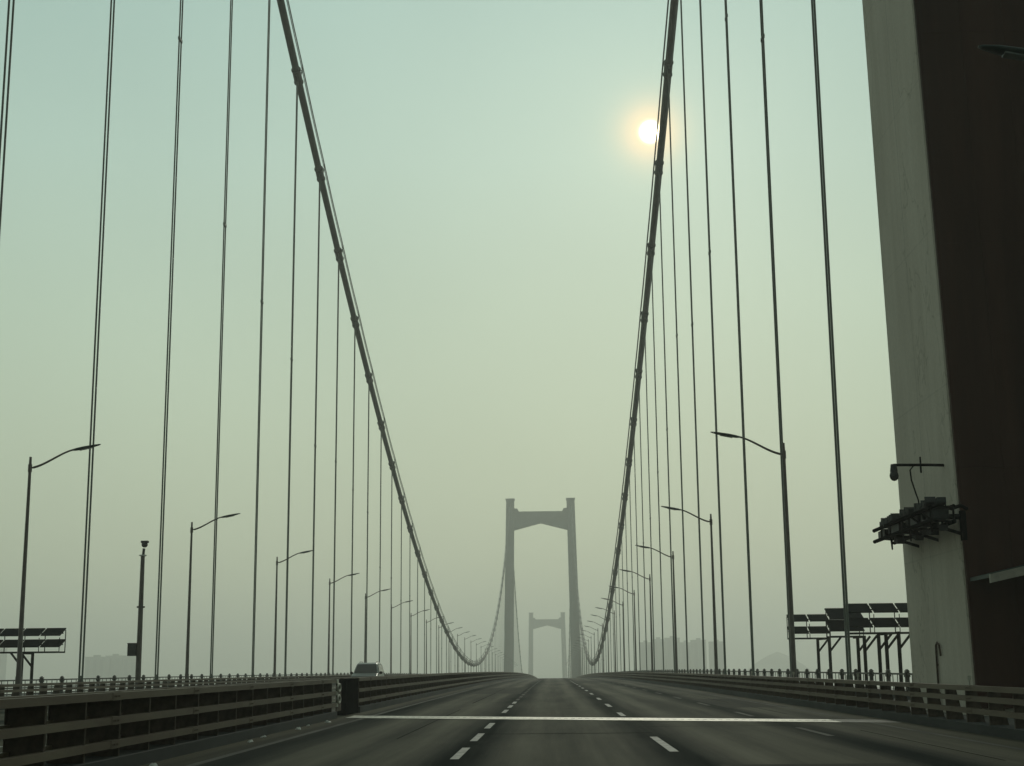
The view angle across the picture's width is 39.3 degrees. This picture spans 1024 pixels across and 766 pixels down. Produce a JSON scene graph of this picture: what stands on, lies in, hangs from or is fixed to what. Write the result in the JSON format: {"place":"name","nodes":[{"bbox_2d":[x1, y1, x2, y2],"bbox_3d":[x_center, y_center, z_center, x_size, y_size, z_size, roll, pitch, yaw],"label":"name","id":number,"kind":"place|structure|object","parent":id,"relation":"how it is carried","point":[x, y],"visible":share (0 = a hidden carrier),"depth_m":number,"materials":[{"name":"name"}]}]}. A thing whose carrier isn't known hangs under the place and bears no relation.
{"place":"outdoors","nodes":[
{"label":"outdoors","id":0,"kind":"place"},
{"bbox_2d":[0,628,65,692],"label":"solar rack","id":1,"kind":"object","parent":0,"point":[29,643],"visible":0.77,"depth_m":74.74,"materials":[{"name":"black metal"}]},
{"bbox_2d":[0,0,911,675],"label":"sky","id":2,"kind":"structure","parent":0,"point":[489,163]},
{"bbox_2d":[5,671,911,695],"bbox_3d":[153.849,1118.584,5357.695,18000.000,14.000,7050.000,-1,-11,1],"label":"river bank","id":3,"kind":"structure","parent":0,"point":[894,678],"depth_m":6670.11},
{"bbox_2d":[0,648,7,683],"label":"apartment block","id":4,"kind":"structure","parent":3,"relation":"on","point":[3,659],"depth_m":2290.86,"materials":[{"name":"grey"}]},
{"bbox_2d":[84,655,109,691],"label":"apartment block","id":5,"kind":"structure","parent":3,"relation":"on","point":[96,666],"depth_m":2127.15,"materials":[{"name":"grey"}]},
{"bbox_2d":[106,654,123,688],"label":"apartment block","id":6,"kind":"structure","parent":3,"relation":"on","point":[116,661],"depth_m":2155.69,"materials":[{"name":"grey"}]},
{"bbox_2d":[122,656,135,689],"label":"apartment block","id":7,"kind":"structure","parent":3,"relation":"on","point":[129,665],"depth_m":2125.36,"materials":[{"name":"grey"}]},
{"bbox_2d":[639,641,650,669],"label":"apartment block","id":8,"kind":"structure","parent":3,"relation":"on","point":[642,660],"depth_m":2107.64,"materials":[{"name":"grey"}]},
{"bbox_2d":[652,637,664,670],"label":"apartment block","id":9,"kind":"structure","parent":3,"relation":"on","point":[658,653],"depth_m":2156.11,"materials":[{"name":"grey"}]},
{"bbox_2d":[664,636,680,672],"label":"apartment block","id":10,"kind":"structure","parent":3,"relation":"on","point":[668,649],"depth_m":2107.65,"materials":[{"name":"grey"}]},
{"bbox_2d":[680,641,691,672],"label":"apartment block","id":11,"kind":"structure","parent":3,"relation":"on","point":[683,659],"depth_m":2174.55,"materials":[{"name":"grey"}]},
{"bbox_2d":[690,638,706,673],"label":"apartment block","id":12,"kind":"structure","parent":3,"relation":"on","point":[696,654],"depth_m":2116.08,"materials":[{"name":"grey"}]},
{"bbox_2d":[708,640,723,673],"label":"apartment block","id":13,"kind":"structure","parent":3,"relation":"on","point":[720,652],"depth_m":2154.53,"materials":[{"name":"grey"}]},
{"bbox_2d":[6,667,911,679],"bbox_3d":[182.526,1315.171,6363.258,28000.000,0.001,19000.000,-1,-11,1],"label":"river","id":14,"kind":"structure","parent":0,"point":[525,672],"depth_m":12999.58,"materials":[{"name":"liquid"}]},
{"bbox_2d":[504,498,581,677],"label":"bridge tower","id":15,"kind":"structure","parent":14,"relation":"in","point":[518,520],"depth_m":886.00,"materials":[{"name":"concrete"}]},
{"bbox_2d":[528,612,566,677],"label":"bridge tower","id":16,"kind":"structure","parent":14,"relation":"in","point":[534,623],"depth_m":1714.88,"materials":[{"name":"concrete"}]},
{"bbox_2d":[862,0,1023,715],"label":"bridge tower","id":17,"kind":"structure","parent":14,"relation":"in","point":[946,95],"depth_m":40.60,"materials":[{"name":"concrete"}]},
{"bbox_2d":[277,0,530,673],"bbox_3d":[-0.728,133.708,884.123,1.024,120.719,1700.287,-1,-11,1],"label":"cable","id":18,"kind":"object","parent":17,"relation":"attached to","point":[301,91],"visible":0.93,"depth_m":182.79,"materials":[{"name":"paint"}]},
{"bbox_2d":[0,0,14,233],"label":"suspender hanger","id":19,"kind":"object","parent":18,"relation":"hanging from","point":[3,89],"depth_m":67.50,"materials":[{"name":"paint"}]},
{"bbox_2d":[76,0,114,691],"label":"suspender hanger","id":20,"kind":"object","parent":18,"relation":"hanging from","point":[79,669],"visible":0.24,"depth_m":80.50,"materials":[{"name":"paint"}]},
{"bbox_2d":[153,0,183,687],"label":"suspender hanger","id":21,"kind":"object","parent":18,"relation":"hanging from","point":[180,41],"visible":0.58,"depth_m":95.83,"materials":[{"name":"paint"}]},
{"bbox_2d":[209,0,232,683],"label":"suspender hanger","id":22,"kind":"object","parent":18,"relation":"hanging from","point":[220,357],"visible":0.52,"depth_m":111.24,"materials":[{"name":"paint"}]},
{"bbox_2d":[251,0,270,679],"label":"suspender hanger","id":23,"kind":"object","parent":18,"relation":"hanging from","point":[260,368],"visible":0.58,"depth_m":126.58,"materials":[{"name":"paint"}]},
{"bbox_2d":[284,67,303,678],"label":"suspender hanger","id":24,"kind":"object","parent":18,"relation":"hanging from","point":[298,79],"visible":0.87,"depth_m":141.79,"materials":[{"name":"paint"}]},
{"bbox_2d":[310,166,324,675],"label":"suspender hanger","id":25,"kind":"object","parent":18,"relation":"hanging from","point":[320,176],"visible":0.87,"depth_m":156.06,"materials":[{"name":"paint"}]},
{"bbox_2d":[332,248,343,674],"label":"suspender hanger","id":26,"kind":"object","parent":18,"relation":"hanging from","point":[339,257],"visible":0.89,"depth_m":170.25,"materials":[{"name":"paint"}]},
{"bbox_2d":[350,315,359,674],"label":"suspender hanger","id":27,"kind":"object","parent":18,"relation":"hanging from","point":[355,324],"visible":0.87,"depth_m":184.51,"materials":[{"name":"paint"}]},
{"bbox_2d":[365,372,372,662],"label":"suspender hanger","id":28,"kind":"object","parent":18,"relation":"hanging from","point":[369,380],"visible":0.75,"depth_m":199.01,"materials":[{"name":"paint"}]},
{"bbox_2d":[377,420,384,662],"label":"suspender hanger","id":29,"kind":"object","parent":18,"relation":"hanging from","point":[381,427],"visible":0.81,"depth_m":213.31,"materials":[{"name":"paint"}]},
{"bbox_2d":[388,461,395,651],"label":"suspender hanger","id":30,"kind":"object","parent":18,"relation":"hanging from","point":[392,468],"visible":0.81,"depth_m":227.88,"materials":[{"name":"paint"}]},
{"bbox_2d":[398,496,404,673],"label":"suspender hanger","id":31,"kind":"object","parent":18,"relation":"hanging from","point":[402,501],"visible":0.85,"depth_m":242.27,"materials":[{"name":"paint"}]},
{"bbox_2d":[407,525,412,673],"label":"suspender hanger","id":32,"kind":"object","parent":18,"relation":"hanging from","point":[410,531],"visible":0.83,"depth_m":255.33,"materials":[{"name":"paint"}]},
{"bbox_2d":[415,551,420,673],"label":"suspender hanger","id":33,"kind":"object","parent":18,"relation":"hanging from","point":[418,555],"visible":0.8,"depth_m":270.23,"materials":[{"name":"paint"}]},
{"bbox_2d":[422,573,426,673],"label":"suspender hanger","id":34,"kind":"object","parent":18,"relation":"hanging from","point":[424,576],"visible":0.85,"depth_m":284.57,"materials":[{"name":"paint"}]},
{"bbox_2d":[428,591,433,673],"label":"suspender hanger","id":35,"kind":"object","parent":18,"relation":"hanging from","point":[431,594],"visible":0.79,"depth_m":298.90,"materials":[{"name":"paint"}]},
{"bbox_2d":[434,605,438,672],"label":"suspender hanger","id":36,"kind":"object","parent":18,"relation":"hanging from","point":[437,609],"visible":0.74,"depth_m":313.46,"materials":[{"name":"paint"}]},
{"bbox_2d":[439,618,443,672],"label":"suspender hanger","id":37,"kind":"object","parent":18,"relation":"hanging from","point":[442,622],"visible":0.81,"depth_m":327.94,"materials":[{"name":"paint"}]},
{"bbox_2d":[444,629,448,672],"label":"suspender hanger","id":38,"kind":"object","parent":18,"relation":"hanging from","point":[446,633],"visible":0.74,"depth_m":342.42,"materials":[{"name":"paint"}]},
{"bbox_2d":[563,0,678,677],"bbox_3d":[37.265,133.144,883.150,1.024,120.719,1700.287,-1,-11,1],"label":"cable","id":39,"kind":"object","parent":17,"relation":"attached to","point":[673,12],"visible":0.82,"depth_m":180.16,"materials":[{"name":"paint"}]},
{"bbox_2d":[608,604,611,671],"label":"suspender hanger","id":40,"kind":"object","parent":39,"relation":"hanging from","point":[609,608],"visible":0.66,"depth_m":312.73,"materials":[{"name":"paint"}]},
{"bbox_2d":[610,589,614,671],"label":"suspender hanger","id":41,"kind":"object","parent":39,"relation":"hanging from","point":[612,592],"visible":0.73,"depth_m":298.08,"materials":[{"name":"paint"}]},
{"bbox_2d":[613,570,617,671],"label":"suspender hanger","id":42,"kind":"object","parent":39,"relation":"hanging from","point":[615,574],"visible":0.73,"depth_m":283.65,"materials":[{"name":"paint"}]},
{"bbox_2d":[615,548,620,661],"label":"suspender hanger","id":43,"kind":"object","parent":39,"relation":"hanging from","point":[618,553],"visible":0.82,"depth_m":269.52,"materials":[{"name":"paint"}]},
{"bbox_2d":[619,523,624,645],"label":"suspender hanger","id":44,"kind":"object","parent":39,"relation":"hanging from","point":[621,528],"visible":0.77,"depth_m":255.81,"materials":[{"name":"paint"}]},
{"bbox_2d":[622,494,629,671],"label":"suspender hanger","id":45,"kind":"object","parent":39,"relation":"hanging from","point":[624,499],"visible":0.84,"depth_m":241.12,"materials":[{"name":"paint"}]},
{"bbox_2d":[626,459,634,671],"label":"suspender hanger","id":46,"kind":"object","parent":39,"relation":"hanging from","point":[628,464],"visible":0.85,"depth_m":226.47,"materials":[{"name":"paint"}]},
{"bbox_2d":[630,417,640,671],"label":"suspender hanger","id":47,"kind":"object","parent":39,"relation":"hanging from","point":[633,424],"visible":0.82,"depth_m":212.21,"materials":[{"name":"paint"}]},
{"bbox_2d":[635,369,646,671],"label":"suspender hanger","id":48,"kind":"object","parent":39,"relation":"hanging from","point":[638,376],"visible":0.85,"depth_m":197.82,"materials":[{"name":"paint"}]},
{"bbox_2d":[640,312,654,671],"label":"suspender hanger","id":49,"kind":"object","parent":39,"relation":"hanging from","point":[644,320],"visible":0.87,"depth_m":183.78,"materials":[{"name":"paint"}]},
{"bbox_2d":[647,243,664,672],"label":"suspender hanger","id":50,"kind":"object","parent":39,"relation":"hanging from","point":[650,252],"visible":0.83,"depth_m":169.46,"materials":[{"name":"paint"}]},
{"bbox_2d":[654,161,674,672],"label":"suspender hanger","id":51,"kind":"object","parent":39,"relation":"hanging from","point":[658,171],"visible":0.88,"depth_m":155.18,"materials":[{"name":"paint"}]},
{"bbox_2d":[663,60,688,672],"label":"suspender hanger","id":52,"kind":"object","parent":39,"relation":"hanging from","point":[667,73],"visible":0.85,"depth_m":140.89,"materials":[{"name":"paint"}]},
{"bbox_2d":[680,0,705,673],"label":"suspender hanger","id":53,"kind":"object","parent":39,"relation":"hanging from","point":[704,672],"visible":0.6,"depth_m":125.41,"materials":[{"name":"paint"}]},
{"bbox_2d":[699,0,726,674],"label":"suspender hanger","id":54,"kind":"object","parent":39,"relation":"hanging from","point":[715,406],"visible":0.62,"depth_m":110.09,"materials":[{"name":"paint"}]},
{"bbox_2d":[724,0,754,675],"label":"suspender hanger","id":55,"kind":"object","parent":39,"relation":"hanging from","point":[740,356],"visible":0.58,"depth_m":94.74,"materials":[{"name":"paint"}]},
{"bbox_2d":[759,0,790,676],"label":"suspender hanger","id":56,"kind":"object","parent":39,"relation":"hanging from","point":[771,228],"visible":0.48,"depth_m":80.11,"materials":[{"name":"paint"}]},
{"bbox_2d":[811,0,853,685],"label":"suspender hanger","id":57,"kind":"object","parent":39,"relation":"hanging from","point":[849,675],"visible":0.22,"depth_m":64.03,"materials":[{"name":"paint"}]},
{"bbox_2d":[890,457,943,502],"bbox_3d":[11.363,2.756,39.925,1.690,1.410,0.420,-1,-11,1],"label":"security camera","id":58,"kind":"object","parent":17,"relation":"attached to","point":[894,475],"visible":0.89,"depth_m":39.95,"materials":[{"name":"metal"}]},
{"bbox_2d":[872,497,967,549],"bbox_3d":[11.692,4.163,41.144,1.210,1.153,6.829,-1,-11,1],"label":"floodlight rack","id":59,"kind":"object","parent":17,"relation":"attached to","point":[921,517],"visible":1,"depth_m":39.52,"materials":[{"name":"metal"}]},
{"bbox_2d":[935,641,941,692],"bbox_3d":[12.176,8.347,40.845,0.102,1.960,0.640,-2,-11,8],"label":"vent pipe","id":60,"kind":"object","parent":17,"relation":"attached to","point":[940,654],"visible":0.79,"depth_m":41.11,"materials":[{"name":"metal"}]},
{"bbox_2d":[970,565,1023,582],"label":"door canopy","id":61,"kind":"object","parent":17,"relation":"attached to","point":[1008,573],"visible":1,"depth_m":36.25,"materials":[{"name":"metal"}]},
{"bbox_2d":[0,678,1023,765],"bbox_3d":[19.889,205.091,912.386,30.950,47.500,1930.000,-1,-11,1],"label":"road","id":62,"kind":"structure","parent":0,"point":[377,742],"depth_m":30.20,"materials":[{"name":"asphalt"}]},
{"bbox_2d":[0,679,336,765],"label":"median barrier","id":63,"kind":"object","parent":62,"relation":"on","point":[137,727],"visible":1,"depth_m":23.76,"materials":[{"name":"metal"}]},
{"bbox_2d":[322,679,341,710],"bbox_3d":[-5.647,9.665,44.421,0.730,0.950,1.250,-1,-11,1],"label":"barrier end","id":64,"kind":"object","parent":63,"relation":"attached to","point":[338,695],"visible":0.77,"depth_m":44.06,"materials":[{"name":"paint"}]},
{"bbox_2d":[0,681,678,758],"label":"lane marking","id":65,"kind":"object","parent":62,"relation":"on","point":[477,737],"visible":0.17,"depth_m":29.16,"materials":[{"name":"paint"}]},
{"bbox_2d":[337,678,357,714],"bbox_3d":[-5.423,10.328,47.317,0.330,1.130,2.900,-1,-11,1],"label":"median gap box","id":66,"kind":"object","parent":62,"relation":"on","point":[349,697],"visible":0.81,"depth_m":46.56,"materials":[{"name":"metal"}]},
{"bbox_2d":[350,661,383,677],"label":"oncoming car","id":67,"kind":"object","parent":62,"relation":"on","point":[362,669],"visible":0.39,"depth_m":102.58,"materials":[{"name":"silver metal"}]},
{"bbox_2d":[340,672,536,712],"bbox_3d":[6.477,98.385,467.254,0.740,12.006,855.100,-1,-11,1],"label":"median barrier","id":68,"kind":"object","parent":62,"relation":"on","point":[375,692],"visible":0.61,"depth_m":68.77,"materials":[{"name":"painted steel"},{"name":"metal"}]},
{"bbox_2d":[3,678,1023,765],"bbox_3d":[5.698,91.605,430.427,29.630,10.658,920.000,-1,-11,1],"label":"edge line","id":69,"kind":"object","parent":62,"relation":"on","point":[223,756],"visible":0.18,"depth_m":32.99,"materials":[{"name":"paint"}]},
{"bbox_2d":[347,716,901,722],"bbox_3d":[2.436,9.550,40.748,17.415,0.036,1.726,-6,-12,26],"label":"expansion joint","id":70,"kind":"object","parent":62,"relation":"on","point":[627,719],"visible":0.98,"depth_m":40.23,"materials":[{"name":"metal"}]},
{"bbox_2d":[470,680,920,765],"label":"road patch","id":71,"kind":"object","parent":62,"relation":"on","point":[731,703],"visible":0.92,"depth_m":54.62,"materials":[{"name":"asphalt"}]},
{"bbox_2d":[397,681,1001,759],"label":"tar seam","id":72,"kind":"object","parent":62,"relation":"on","point":[703,697],"visible":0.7,"depth_m":34.47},
{"bbox_2d":[742,652,824,684],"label":"hill","id":73,"kind":"structure","parent":0,"point":[775,661],"depth_m":3129.30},
{"bbox_2d":[867,696,1014,724],"bbox_3d":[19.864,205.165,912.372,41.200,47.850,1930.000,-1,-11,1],"label":"walkway","id":74,"kind":"structure","parent":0,"point":[1011,721],"depth_m":35.88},
{"bbox_2d":[15,444,100,695],"bbox_3d":[-20.537,8.549,64.767,3.433,11.680,0.440,-1,-11,1],"label":"street lamp","id":75,"kind":"object","parent":74,"relation":"on","point":[20,635],"visible":0.91,"depth_m":64.78,"materials":[{"name":"metal"}]},
{"bbox_2d":[127,541,148,688],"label":"camera pole","id":76,"kind":"object","parent":74,"relation":"on","point":[134,649],"visible":0.93,"depth_m":83.93,"materials":[{"name":"metal"}]},
{"bbox_2d":[0,674,411,709],"bbox_3d":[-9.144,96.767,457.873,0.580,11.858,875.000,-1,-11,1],"label":"roadside barrier","id":77,"kind":"object","parent":74,"relation":"on","point":[44,689],"visible":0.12,"depth_m":77.28,"materials":[{"name":"metal"}]},
{"bbox_2d":[185,513,239,678],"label":"street lamp","id":78,"kind":"object","parent":74,"relation":"on","point":[188,618],"visible":0.89,"depth_m":94.22,"materials":[{"name":"metal"}]},
{"bbox_2d":[0,673,427,695],"bbox_3d":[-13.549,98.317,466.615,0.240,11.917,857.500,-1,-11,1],"label":"parapet fence","id":79,"kind":"object","parent":74,"relation":"on","point":[62,679],"visible":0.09,"depth_m":90.49,"materials":[{"name":"metal"}]},
{"bbox_2d":[273,550,313,675],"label":"street lamp","id":80,"kind":"object","parent":74,"relation":"on","point":[275,640],"visible":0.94,"depth_m":123.64,"materials":[{"name":"metal"}]},
{"bbox_2d":[327,573,358,674],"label":"street lamp","id":81,"kind":"object","parent":74,"relation":"on","point":[328,664],"visible":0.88,"depth_m":152.94,"materials":[{"name":"metal"}]},
{"bbox_2d":[364,589,388,662],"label":"street lamp","id":82,"kind":"object","parent":74,"relation":"on","point":[365,626],"visible":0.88,"depth_m":182.45,"materials":[{"name":"metal"}]},
{"bbox_2d":[390,600,412,673],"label":"street lamp","id":83,"kind":"object","parent":74,"relation":"on","point":[391,638],"visible":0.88,"depth_m":211.69,"materials":[{"name":"metal"}]},
{"bbox_2d":[410,609,429,673],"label":"street lamp","id":84,"kind":"object","parent":74,"relation":"on","point":[410,647],"visible":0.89,"depth_m":240.83,"materials":[{"name":"metal"}]},
{"bbox_2d":[426,616,442,673],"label":"street lamp","id":85,"kind":"object","parent":74,"relation":"on","point":[426,642],"visible":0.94,"depth_m":270.74,"materials":[{"name":"metal"}]},
{"bbox_2d":[438,622,453,672],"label":"street lamp","id":86,"kind":"object","parent":74,"relation":"on","point":[438,645],"visible":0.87,"depth_m":300.14,"materials":[{"name":"metal"}]},
{"bbox_2d":[457,631,469,672],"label":"street lamp","id":87,"kind":"object","parent":74,"relation":"on","point":[457,651],"visible":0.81,"depth_m":358.85,"materials":[{"name":"metal"}]},
{"bbox_2d":[464,635,475,671],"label":"street lamp","id":88,"kind":"object","parent":74,"relation":"on","point":[464,651],"visible":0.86,"depth_m":388.34,"materials":[{"name":"metal"}]},
{"bbox_2d":[582,630,594,668],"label":"street lamp","id":89,"kind":"object","parent":74,"relation":"on","point":[594,648],"visible":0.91,"depth_m":356.92,"materials":[{"name":"metal"}]},
{"bbox_2d":[589,621,603,671],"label":"street lamp","id":90,"kind":"object","parent":74,"relation":"on","point":[602,643],"visible":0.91,"depth_m":298.23,"materials":[{"name":"metal"}]},
{"bbox_2d":[593,615,608,671],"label":"street lamp","id":91,"kind":"object","parent":74,"relation":"on","point":[608,640],"visible":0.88,"depth_m":268.70,"materials":[{"name":"metal"}]},
{"bbox_2d":[595,607,615,671],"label":"street lamp","id":92,"kind":"object","parent":74,"relation":"on","point":[614,635],"visible":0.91,"depth_m":239.46,"materials":[{"name":"metal"}]},
{"bbox_2d":[602,598,624,671],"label":"street lamp","id":93,"kind":"object","parent":74,"relation":"on","point":[623,632],"visible":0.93,"depth_m":209.87,"materials":[{"name":"metal"}]},
{"bbox_2d":[610,586,636,671],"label":"street lamp","id":94,"kind":"object","parent":74,"relation":"on","point":[634,626],"visible":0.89,"depth_m":180.55,"materials":[{"name":"metal"}]},
{"bbox_2d":[619,569,653,671],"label":"street lamp","id":95,"kind":"object","parent":74,"relation":"on","point":[652,669],"visible":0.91,"depth_m":151.12,"materials":[{"name":"metal"}]},
{"bbox_2d":[635,545,677,672],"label":"street lamp","id":96,"kind":"object","parent":74,"relation":"on","point":[676,657],"visible":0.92,"depth_m":121.68,"materials":[{"name":"metal"}]},
{"bbox_2d":[661,506,718,673],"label":"street lamp","id":97,"kind":"object","parent":74,"relation":"on","point":[714,617],"visible":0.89,"depth_m":92.26,"materials":[{"name":"metal"}]},
{"bbox_2d":[711,432,796,677],"bbox_3d":[10.635,7.872,62.889,3.433,11.680,0.440,-1,-11,1],"label":"street lamp","id":98,"kind":"object","parent":74,"relation":"on","point":[791,624],"visible":0.89,"depth_m":62.85,"materials":[{"name":"metal"}]},
{"bbox_2d":[619,669,912,699],"bbox_3d":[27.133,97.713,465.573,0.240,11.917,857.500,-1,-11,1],"label":"parapet fence","id":99,"kind":"object","parent":74,"relation":"on","point":[870,673],"visible":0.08,"depth_m":73.91,"materials":[{"name":"metal"}]},
{"bbox_2d":[576,670,1023,740],"bbox_3d":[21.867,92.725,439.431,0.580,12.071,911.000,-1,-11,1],"label":"roadside barrier","id":100,"kind":"object","parent":74,"relation":"on","point":[805,692],"visible":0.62,"depth_m":39.62,"materials":[{"name":"metal"}]},
{"bbox_2d":[786,614,840,678],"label":"solar rack","id":101,"kind":"object","parent":74,"relation":"on","point":[812,618],"visible":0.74,"depth_m":79.35,"materials":[{"name":"black glass"}]},
{"bbox_2d":[824,608,876,687],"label":"solar rack","id":102,"kind":"object","parent":74,"relation":"on","point":[835,622],"visible":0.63,"depth_m":71.01,"materials":[{"name":"black glass"}]},
{"bbox_2d":[846,603,909,685],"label":"solar rack","id":103,"kind":"object","parent":74,"relation":"on","point":[875,608],"visible":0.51,"depth_m":65.49,"materials":[{"name":"black metal"}]},
{"bbox_2d":[978,45,1023,60],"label":"street lamp","id":104,"kind":"object","parent":74,"relation":"on","point":[1011,52],"visible":1,"depth_m":24.13,"materials":[{"name":"metal"}]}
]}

